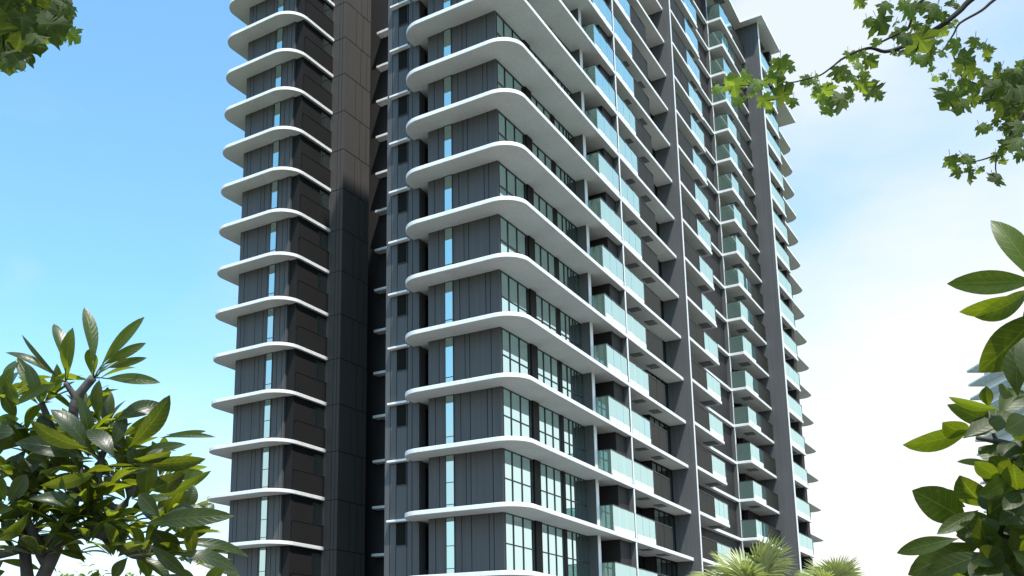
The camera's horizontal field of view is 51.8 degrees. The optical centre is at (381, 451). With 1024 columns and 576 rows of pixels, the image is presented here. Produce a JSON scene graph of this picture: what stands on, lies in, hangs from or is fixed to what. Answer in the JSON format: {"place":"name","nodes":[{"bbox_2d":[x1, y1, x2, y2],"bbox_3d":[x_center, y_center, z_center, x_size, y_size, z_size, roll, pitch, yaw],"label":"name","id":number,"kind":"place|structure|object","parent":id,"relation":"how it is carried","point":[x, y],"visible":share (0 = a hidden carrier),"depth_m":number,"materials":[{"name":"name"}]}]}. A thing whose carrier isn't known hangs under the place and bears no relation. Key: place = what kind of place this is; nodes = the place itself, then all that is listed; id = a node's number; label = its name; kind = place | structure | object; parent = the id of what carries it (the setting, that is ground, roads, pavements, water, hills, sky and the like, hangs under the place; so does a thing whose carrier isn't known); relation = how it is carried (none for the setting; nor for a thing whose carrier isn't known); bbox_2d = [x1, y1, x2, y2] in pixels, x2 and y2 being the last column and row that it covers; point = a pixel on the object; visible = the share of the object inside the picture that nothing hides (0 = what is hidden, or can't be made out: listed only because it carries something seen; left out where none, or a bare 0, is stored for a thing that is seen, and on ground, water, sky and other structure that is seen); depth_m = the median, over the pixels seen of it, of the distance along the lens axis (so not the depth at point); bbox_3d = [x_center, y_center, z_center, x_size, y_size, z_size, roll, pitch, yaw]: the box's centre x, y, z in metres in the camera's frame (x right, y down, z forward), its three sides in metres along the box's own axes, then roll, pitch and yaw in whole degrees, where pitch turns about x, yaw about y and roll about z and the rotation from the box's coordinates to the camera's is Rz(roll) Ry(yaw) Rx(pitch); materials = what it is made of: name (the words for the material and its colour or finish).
{"place":"outdoors","nodes":[
{"label":"outdoors","id":0,"kind":"place"},
{"bbox_2d":[51,563,153,575],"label":"young tree","id":1,"kind":"object","parent":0,"point":[82,574],"visible":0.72,"depth_m":13.98,"materials":[{"name":"green plant"}]},
{"bbox_2d":[0,0,1023,575],"label":"sky","id":2,"kind":"structure","parent":0,"point":[114,169],"materials":[{"name":"blue"}]},
{"bbox_2d":[205,0,823,575],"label":"apartment building","id":3,"kind":"structure","parent":0,"point":[517,284],"depth_m":69.93,"materials":[{"name":"painted concrete"},{"name":"dark grey metal cladding panels"},{"name":"glass"}]},
{"bbox_2d":[258,547,266,575],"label":"narrow window","id":4,"kind":"structure","parent":3,"relation":"in","point":[262,550],"depth_m":67.43,"materials":[{"name":"blue glass"}]},
{"bbox_2d":[259,496,267,539],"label":"narrow window","id":5,"kind":"structure","parent":3,"relation":"in","point":[264,499],"depth_m":68.06,"materials":[{"name":"blue glass"}]},
{"bbox_2d":[261,446,269,487],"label":"narrow window","id":6,"kind":"structure","parent":3,"relation":"in","point":[266,450],"depth_m":68.80,"materials":[{"name":"blue glass"}]},
{"bbox_2d":[263,399,270,437],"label":"narrow window","id":7,"kind":"structure","parent":3,"relation":"in","point":[267,403],"depth_m":69.51,"materials":[{"name":"blue glass"}]},
{"bbox_2d":[265,352,272,389],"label":"narrow window","id":8,"kind":"structure","parent":3,"relation":"in","point":[269,356],"depth_m":70.24,"materials":[{"name":"blue glass"}]},
{"bbox_2d":[266,307,273,342],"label":"narrow window","id":9,"kind":"structure","parent":3,"relation":"in","point":[270,311],"depth_m":70.95,"materials":[{"name":"blue glass"}]},
{"bbox_2d":[268,264,275,296],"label":"narrow window","id":10,"kind":"structure","parent":3,"relation":"in","point":[272,268],"depth_m":71.66,"materials":[{"name":"blue glass"}]},
{"bbox_2d":[269,221,276,251],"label":"narrow window","id":11,"kind":"structure","parent":3,"relation":"in","point":[273,226],"depth_m":72.35,"materials":[{"name":"blue glass"}]},
{"bbox_2d":[271,180,277,208],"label":"narrow window","id":12,"kind":"structure","parent":3,"relation":"in","point":[274,187],"depth_m":73.04,"materials":[{"name":"blue glass"}]},
{"bbox_2d":[272,140,279,167],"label":"narrow window","id":13,"kind":"structure","parent":3,"relation":"in","point":[276,145],"depth_m":73.72,"materials":[{"name":"blue glass"}]},
{"bbox_2d":[273,101,280,126],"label":"narrow window","id":14,"kind":"structure","parent":3,"relation":"in","point":[277,106],"depth_m":74.40,"materials":[{"name":"blue glass"}]},
{"bbox_2d":[275,63,281,87],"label":"narrow window","id":15,"kind":"structure","parent":3,"relation":"in","point":[278,69],"depth_m":75.06,"materials":[{"name":"blue glass"}]},
{"bbox_2d":[276,27,282,48],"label":"narrow window","id":16,"kind":"structure","parent":3,"relation":"in","point":[279,39],"depth_m":75.72,"materials":[{"name":"blue glass"}]},
{"bbox_2d":[277,0,283,11],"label":"narrow window","id":17,"kind":"structure","parent":3,"relation":"in","point":[280,8],"depth_m":76.32,"materials":[{"name":"blue glass"}]},
{"bbox_2d":[311,553,321,575],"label":"court window","id":18,"kind":"structure","parent":3,"relation":"in","point":[315,558],"depth_m":68.64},
{"bbox_2d":[312,503,322,524],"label":"court window","id":19,"kind":"structure","parent":3,"relation":"in","point":[317,508],"depth_m":69.38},
{"bbox_2d":[313,454,323,475],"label":"court window","id":20,"kind":"structure","parent":3,"relation":"in","point":[318,460],"depth_m":70.10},
{"bbox_2d":[314,407,324,427],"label":"court window","id":21,"kind":"structure","parent":3,"relation":"in","point":[319,413],"depth_m":70.83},
{"bbox_2d":[316,361,325,381],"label":"court window","id":22,"kind":"structure","parent":3,"relation":"in","point":[320,367],"depth_m":71.54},
{"bbox_2d":[317,316,325,336],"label":"court window","id":23,"kind":"structure","parent":3,"relation":"in","point":[321,323],"depth_m":72.24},
{"bbox_2d":[318,273,326,292],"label":"court window","id":24,"kind":"structure","parent":3,"relation":"in","point":[322,280],"depth_m":72.95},
{"bbox_2d":[319,231,327,250],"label":"court window","id":25,"kind":"structure","parent":3,"relation":"in","point":[323,238],"depth_m":73.64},
{"bbox_2d":[320,190,328,209],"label":"court window","id":26,"kind":"structure","parent":3,"relation":"in","point":[324,198],"depth_m":74.34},
{"bbox_2d":[320,151,329,169],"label":"court window","id":27,"kind":"structure","parent":3,"relation":"in","point":[325,159],"depth_m":75.03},
{"bbox_2d":[321,113,330,129],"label":"court window","id":28,"kind":"structure","parent":3,"relation":"in","point":[325,120],"depth_m":75.66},
{"bbox_2d":[322,75,330,92],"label":"court window","id":29,"kind":"structure","parent":3,"relation":"in","point":[326,83],"depth_m":76.28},
{"bbox_2d":[323,38,331,55],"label":"court window","id":30,"kind":"structure","parent":3,"relation":"in","point":[327,47],"depth_m":76.96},
{"bbox_2d":[324,3,332,20],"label":"court window","id":31,"kind":"structure","parent":3,"relation":"in","point":[328,11],"depth_m":77.62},
{"bbox_2d":[395,522,406,545],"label":"service window","id":32,"kind":"structure","parent":3,"relation":"in","point":[401,528],"depth_m":56.83,"materials":[{"name":"glass"}]},
{"bbox_2d":[396,462,406,485],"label":"service window","id":33,"kind":"structure","parent":3,"relation":"in","point":[401,468],"depth_m":57.57,"materials":[{"name":"glass"}]},
{"bbox_2d":[396,404,406,427],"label":"service window","id":34,"kind":"structure","parent":3,"relation":"in","point":[401,410],"depth_m":58.30,"materials":[{"name":"glass"}]},
{"bbox_2d":[396,348,406,371],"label":"service window","id":35,"kind":"structure","parent":3,"relation":"in","point":[401,354],"depth_m":59.02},
{"bbox_2d":[397,294,406,316],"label":"service window","id":36,"kind":"structure","parent":3,"relation":"in","point":[401,299],"depth_m":59.71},
{"bbox_2d":[397,241,407,264],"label":"service window","id":37,"kind":"structure","parent":3,"relation":"in","point":[402,248],"depth_m":60.40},
{"bbox_2d":[397,191,407,213],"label":"service window","id":38,"kind":"structure","parent":3,"relation":"in","point":[402,198],"depth_m":61.10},
{"bbox_2d":[397,142,407,164],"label":"service window","id":39,"kind":"structure","parent":3,"relation":"in","point":[402,148],"depth_m":61.79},
{"bbox_2d":[398,94,407,117],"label":"service window","id":40,"kind":"structure","parent":3,"relation":"in","point":[402,101],"depth_m":62.46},
{"bbox_2d":[398,49,407,71],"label":"service window","id":41,"kind":"structure","parent":3,"relation":"in","point":[402,55],"depth_m":63.15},
{"bbox_2d":[398,4,407,26],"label":"service window","id":42,"kind":"structure","parent":3,"relation":"in","point":[402,11],"depth_m":63.81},
{"bbox_2d":[425,353,427,385],"bbox_3d":[2.854,-4.360,59.297,0.038,2.300,1.370,-8,-15,34],"label":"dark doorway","id":43,"kind":"structure","parent":3,"relation":"in","point":[426,355],"depth_m":58.85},
{"bbox_2d":[425,299,427,327],"bbox_3d":[2.881,-7.532,60.004,0.038,2.300,1.370,-8,-15,34],"label":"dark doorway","id":44,"kind":"structure","parent":3,"relation":"in","point":[426,301],"depth_m":59.58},
{"bbox_2d":[425,247,427,270],"bbox_3d":[2.907,-10.672,60.703,0.038,2.300,1.370,-8,-15,34],"label":"dark doorway","id":45,"kind":"structure","parent":3,"relation":"in","point":[426,249],"depth_m":60.31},
{"bbox_2d":[425,196,427,216],"bbox_3d":[2.933,-13.779,61.396,0.038,2.300,1.370,-8,-15,34],"label":"dark doorway","id":46,"kind":"structure","parent":3,"relation":"in","point":[426,198],"depth_m":61.03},
{"bbox_2d":[425,147,427,163],"bbox_3d":[2.959,-16.853,62.081,0.038,2.300,1.370,-8,-15,34],"label":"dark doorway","id":47,"kind":"structure","parent":3,"relation":"in","point":[426,149],"depth_m":61.74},
{"bbox_2d":[425,409,428,446],"bbox_3d":[2.828,-1.154,58.583,0.038,2.300,1.370,-8,-15,34],"label":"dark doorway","id":48,"kind":"structure","parent":3,"relation":"in","point":[426,411],"depth_m":58.19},
{"bbox_2d":[426,527,428,569],"bbox_3d":[2.773,5.354,57.133,0.038,2.300,1.370,-8,-15,34],"label":"dark doorway","id":49,"kind":"structure","parent":3,"relation":"in","point":[427,529],"depth_m":56.70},
{"bbox_2d":[426,467,428,508],"bbox_3d":[2.800,2.084,57.862,0.038,2.300,1.370,-8,-15,34],"label":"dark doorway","id":50,"kind":"structure","parent":3,"relation":"in","point":[427,469],"depth_m":57.44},
{"bbox_2d":[443,0,450,8],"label":"narrow window","id":51,"kind":"structure","parent":3,"relation":"in","point":[446,3],"depth_m":61.55,"materials":[{"name":"blue glass"}]},
{"bbox_2d":[443,124,451,157],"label":"narrow window","id":52,"kind":"structure","parent":3,"relation":"in","point":[447,130],"depth_m":59.60,"materials":[{"name":"blue glass"}]},
{"bbox_2d":[443,75,451,106],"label":"narrow window","id":53,"kind":"structure","parent":3,"relation":"in","point":[447,81],"depth_m":60.28,"materials":[{"name":"blue glass"}]},
{"bbox_2d":[443,28,451,56],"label":"narrow window","id":54,"kind":"structure","parent":3,"relation":"in","point":[447,43],"depth_m":60.97,"materials":[{"name":"blue glass"}]},
{"bbox_2d":[444,226,452,266],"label":"narrow window","id":55,"kind":"structure","parent":3,"relation":"in","point":[448,232],"depth_m":58.19,"materials":[{"name":"blue glass"}]},
{"bbox_2d":[444,174,452,210],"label":"narrow window","id":56,"kind":"structure","parent":3,"relation":"in","point":[448,182],"depth_m":58.89,"materials":[{"name":"blue glass"}]},
{"bbox_2d":[444,280,453,323],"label":"narrow window","id":57,"kind":"structure","parent":3,"relation":"in","point":[448,286],"depth_m":57.48,"materials":[{"name":"blue glass"}]},
{"bbox_2d":[445,394,453,443],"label":"narrow window","id":58,"kind":"structure","parent":3,"relation":"in","point":[449,399],"depth_m":56.03,"materials":[{"name":"blue glass"}]},
{"bbox_2d":[445,336,453,382],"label":"narrow window","id":59,"kind":"structure","parent":3,"relation":"in","point":[449,341],"depth_m":56.74,"materials":[{"name":"blue glass"}]},
{"bbox_2d":[445,516,454,573],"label":"narrow window","id":60,"kind":"structure","parent":3,"relation":"in","point":[450,521],"depth_m":54.54,"materials":[{"name":"blue glass"}]},
{"bbox_2d":[445,454,454,507],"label":"narrow window","id":61,"kind":"structure","parent":3,"relation":"in","point":[449,459],"depth_m":55.28,"materials":[{"name":"blue glass"}]},
{"bbox_2d":[496,12,522,42],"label":"window","id":62,"kind":"structure","parent":3,"relation":"in","point":[503,29],"depth_m":60.15,"materials":[{"name":"green glass"}]},
{"bbox_2d":[497,60,523,92],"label":"window","id":63,"kind":"structure","parent":3,"relation":"in","point":[505,79],"depth_m":59.67,"materials":[{"name":"green glass"}]},
{"bbox_2d":[498,110,524,145],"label":"window","id":64,"kind":"structure","parent":3,"relation":"in","point":[507,131],"depth_m":59.05,"materials":[{"name":"green glass"}]},
{"bbox_2d":[499,162,525,199],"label":"window","id":65,"kind":"structure","parent":3,"relation":"in","point":[510,184],"depth_m":58.40,"materials":[{"name":"green glass"}]},
{"bbox_2d":[500,215,527,256],"bbox_3d":[7.329,-11.189,57.809,0.095,2.971,3.240,-8,-15,34],"label":"window","id":66,"kind":"structure","parent":3,"relation":"in","point":[512,240],"depth_m":57.76,"materials":[{"name":"green glass"}]},
{"bbox_2d":[501,271,528,314],"bbox_3d":[7.303,-8.033,57.106,0.095,3.004,3.240,-8,-15,34],"label":"window","id":67,"kind":"structure","parent":3,"relation":"in","point":[514,295],"depth_m":57.09,"materials":[{"name":"green glass"}]},
{"bbox_2d":[502,328,530,375],"bbox_3d":[7.276,-4.844,56.395,0.095,3.038,3.240,-8,-15,34],"label":"window","id":68,"kind":"structure","parent":3,"relation":"in","point":[515,351],"depth_m":56.37,"materials":[{"name":"green glass"}]},
{"bbox_2d":[503,387,531,437],"bbox_3d":[7.249,-1.623,55.677,0.095,3.071,3.240,-8,-15,34],"label":"window","id":69,"kind":"structure","parent":3,"relation":"in","point":[517,412],"depth_m":55.67,"materials":[{"name":"clear glass"}]},
{"bbox_2d":[504,448,533,503],"bbox_3d":[7.222,1.632,54.952,0.095,3.105,3.240,-8,-15,34],"label":"window","id":70,"kind":"structure","parent":3,"relation":"in","point":[518,469],"depth_m":54.96,"materials":[{"name":"clear glass"}]},
{"bbox_2d":[505,512,534,570],"bbox_3d":[7.194,4.919,54.220,0.095,3.139,3.240,-8,-15,34],"label":"window","id":71,"kind":"structure","parent":3,"relation":"in","point":[519,531],"depth_m":54.22,"materials":[{"name":"clear glass"}]},
{"bbox_2d":[530,49,549,73],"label":"window","id":72,"kind":"structure","parent":3,"relation":"in","point":[531,51],"depth_m":64.09,"materials":[{"name":"green glass"}]},
{"bbox_2d":[531,94,550,121],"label":"window","id":73,"kind":"structure","parent":3,"relation":"in","point":[533,99],"depth_m":63.28,"materials":[{"name":"green glass"}]},
{"bbox_2d":[532,142,552,172],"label":"window","id":74,"kind":"structure","parent":3,"relation":"in","point":[547,161],"depth_m":62.66,"materials":[{"name":"green glass"}]},
{"bbox_2d":[534,191,553,223],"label":"window","id":75,"kind":"structure","parent":3,"relation":"in","point":[540,204],"depth_m":61.93,"materials":[{"name":"green glass"}]},
{"bbox_2d":[535,242,555,277],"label":"window","id":76,"kind":"structure","parent":3,"relation":"in","point":[543,258],"depth_m":61.19,"materials":[{"name":"green glass"}]},
{"bbox_2d":[536,294,557,333],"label":"window","id":77,"kind":"structure","parent":3,"relation":"in","point":[546,312],"depth_m":60.45,"materials":[{"name":"green glass"}]},
{"bbox_2d":[538,349,558,390],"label":"window","id":78,"kind":"structure","parent":3,"relation":"in","point":[548,366],"depth_m":59.70,"materials":[{"name":"green glass"}]},
{"bbox_2d":[539,405,560,450],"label":"window","id":79,"kind":"structure","parent":3,"relation":"in","point":[550,431],"depth_m":58.96,"materials":[{"name":"green glass"}]},
{"bbox_2d":[541,463,562,512],"bbox_3d":[9.418,2.336,58.029,0.095,3.105,2.850,-8,-15,34],"label":"window","id":80,"kind":"structure","parent":3,"relation":"in","point":[551,478],"depth_m":58.20,"materials":[{"name":"green glass"}]},
{"bbox_2d":[542,523,564,575],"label":"window","id":81,"kind":"structure","parent":3,"relation":"in","point":[553,537],"depth_m":57.43,"materials":[{"name":"green glass"}]},
{"bbox_2d":[553,74,572,99],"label":"window","id":82,"kind":"structure","parent":3,"relation":"in","point":[556,79],"depth_m":66.68,"materials":[{"name":"green glass"}]},
{"bbox_2d":[555,119,573,145],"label":"window","id":83,"kind":"structure","parent":3,"relation":"in","point":[563,131],"depth_m":65.98,"materials":[{"name":"green glass"}]},
{"bbox_2d":[556,164,575,194],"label":"window","id":84,"kind":"structure","parent":3,"relation":"in","point":[561,174],"depth_m":65.26,"materials":[{"name":"green glass"}]},
{"bbox_2d":[557,211,577,244],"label":"window","id":85,"kind":"structure","parent":3,"relation":"in","point":[569,229],"depth_m":64.52,"materials":[{"name":"green glass"}]},
{"bbox_2d":[559,260,579,296],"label":"window","id":86,"kind":"structure","parent":3,"relation":"in","point":[567,276],"depth_m":63.74,"materials":[{"name":"green glass"}]},
{"bbox_2d":[560,310,580,349],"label":"window","id":87,"kind":"structure","parent":3,"relation":"in","point":[570,328],"depth_m":63.04,"materials":[{"name":"clear glass"}]},
{"bbox_2d":[562,363,582,404],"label":"window","id":88,"kind":"structure","parent":3,"relation":"in","point":[572,379],"depth_m":62.29,"materials":[{"name":"clear glass"}]},
{"bbox_2d":[564,417,584,461],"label":"window","id":89,"kind":"structure","parent":3,"relation":"in","point":[574,440],"depth_m":61.53,"materials":[{"name":"clear glass"}]},
{"bbox_2d":[565,472,586,521],"bbox_3d":[11.312,2.942,60.681,0.095,3.105,2.900,-8,-15,34],"label":"window","id":90,"kind":"structure","parent":3,"relation":"in","point":[576,497],"depth_m":60.79,"materials":[{"name":"clear glass"}]},
{"bbox_2d":[567,530,588,575],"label":"window","id":91,"kind":"structure","parent":3,"relation":"in","point":[578,554],"depth_m":60.03,"materials":[{"name":"clear glass"}]},
{"bbox_2d":[636,506,642,515],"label":"balcony door","id":92,"kind":"structure","parent":3,"relation":"in","point":[639,511],"depth_m":71.44,"materials":[{"name":"black glass"}]},
{"bbox_2d":[638,555,644,569],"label":"balcony door","id":93,"kind":"structure","parent":3,"relation":"in","point":[641,560],"depth_m":70.66,"materials":[{"name":"black glass"}]},
{"bbox_2d":[646,370,668,408],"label":"balcony door","id":94,"kind":"structure","parent":3,"relation":"in","point":[664,383],"depth_m":76.26,"materials":[{"name":"black glass"}]},
{"bbox_2d":[652,332,666,364],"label":"balcony door","id":95,"kind":"structure","parent":3,"relation":"in","point":[663,343],"depth_m":77.16,"materials":[{"name":"black glass"}]},
{"bbox_2d":[649,414,670,454],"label":"balcony door","id":96,"kind":"structure","parent":3,"relation":"in","point":[664,426],"depth_m":75.36,"materials":[{"name":"black glass"}]},
{"bbox_2d":[658,260,661,278],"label":"balcony door","id":97,"kind":"structure","parent":3,"relation":"in","point":[659,263],"depth_m":78.61,"materials":[{"name":"black glass"}]},
{"bbox_2d":[660,300,663,320],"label":"balcony door","id":98,"kind":"structure","parent":3,"relation":"in","point":[661,302],"depth_m":77.92,"materials":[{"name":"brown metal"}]},
{"bbox_2d":[651,460,673,502],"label":"balcony door","id":99,"kind":"structure","parent":3,"relation":"in","point":[658,468],"depth_m":74.33,"materials":[{"name":"black glass"}]},
{"bbox_2d":[653,508,676,551],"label":"balcony door","id":100,"kind":"structure","parent":3,"relation":"in","point":[660,516],"depth_m":73.43,"materials":[{"name":"black glass"}]},
{"bbox_2d":[655,556,677,575],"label":"balcony door","id":101,"kind":"structure","parent":3,"relation":"in","point":[666,567],"depth_m":72.12,"materials":[{"name":"black glass"}]},
{"bbox_2d":[736,437,739,460],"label":"balcony door","id":102,"kind":"structure","parent":3,"relation":"in","point":[737,440],"depth_m":93.21,"materials":[{"name":"black glass"}]},
{"bbox_2d":[738,473,741,498],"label":"balcony door","id":103,"kind":"structure","parent":3,"relation":"in","point":[740,484],"depth_m":92.51,"materials":[{"name":"glass"}]},
{"bbox_2d":[741,509,744,537],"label":"balcony door","id":104,"kind":"structure","parent":3,"relation":"in","point":[742,513],"depth_m":91.77,"materials":[{"name":"glass"}]},
{"label":"ground","id":105,"kind":"structure","parent":0,"visible":0},
{"bbox_2d":[967,364,1023,512],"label":"apartment building","id":106,"kind":"structure","parent":105,"relation":"on","point":[992,381],"depth_m":233.41,"materials":[{"name":"glass"}]},
{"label":"pavement","id":107,"kind":"structure","parent":0,"visible":0},
{"bbox_2d":[0,0,83,75],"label":"plane tree","id":108,"kind":"object","parent":107,"relation":"on","point":[29,29],"visible":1,"depth_m":4.05,"materials":[{"name":"green plant"}]},
{"bbox_2d":[0,307,246,575],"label":"frangipani tree","id":109,"kind":"object","parent":107,"relation":"on","point":[66,439],"visible":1,"depth_m":4.92,"materials":[{"name":"green plant"}]},
{"bbox_2d":[691,530,797,575],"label":"fan palm","id":110,"kind":"object","parent":107,"relation":"on","point":[763,557],"visible":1,"depth_m":16.83,"materials":[{"name":"green plant"}]},
{"bbox_2d":[794,555,865,575],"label":"fan palm","id":111,"kind":"object","parent":107,"relation":"on","point":[837,567],"visible":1,"depth_m":20.76,"materials":[{"name":"green plant"}]},
{"bbox_2d":[711,0,1023,186],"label":"plane tree","id":112,"kind":"object","parent":107,"relation":"on","point":[1002,95],"visible":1,"depth_m":4.52,"materials":[{"name":"green plant"}]},
{"bbox_2d":[897,220,1023,575],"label":"broadleaf tree","id":113,"kind":"object","parent":107,"relation":"on","point":[995,535],"visible":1,"depth_m":3.29,"materials":[{"name":"green plant"}]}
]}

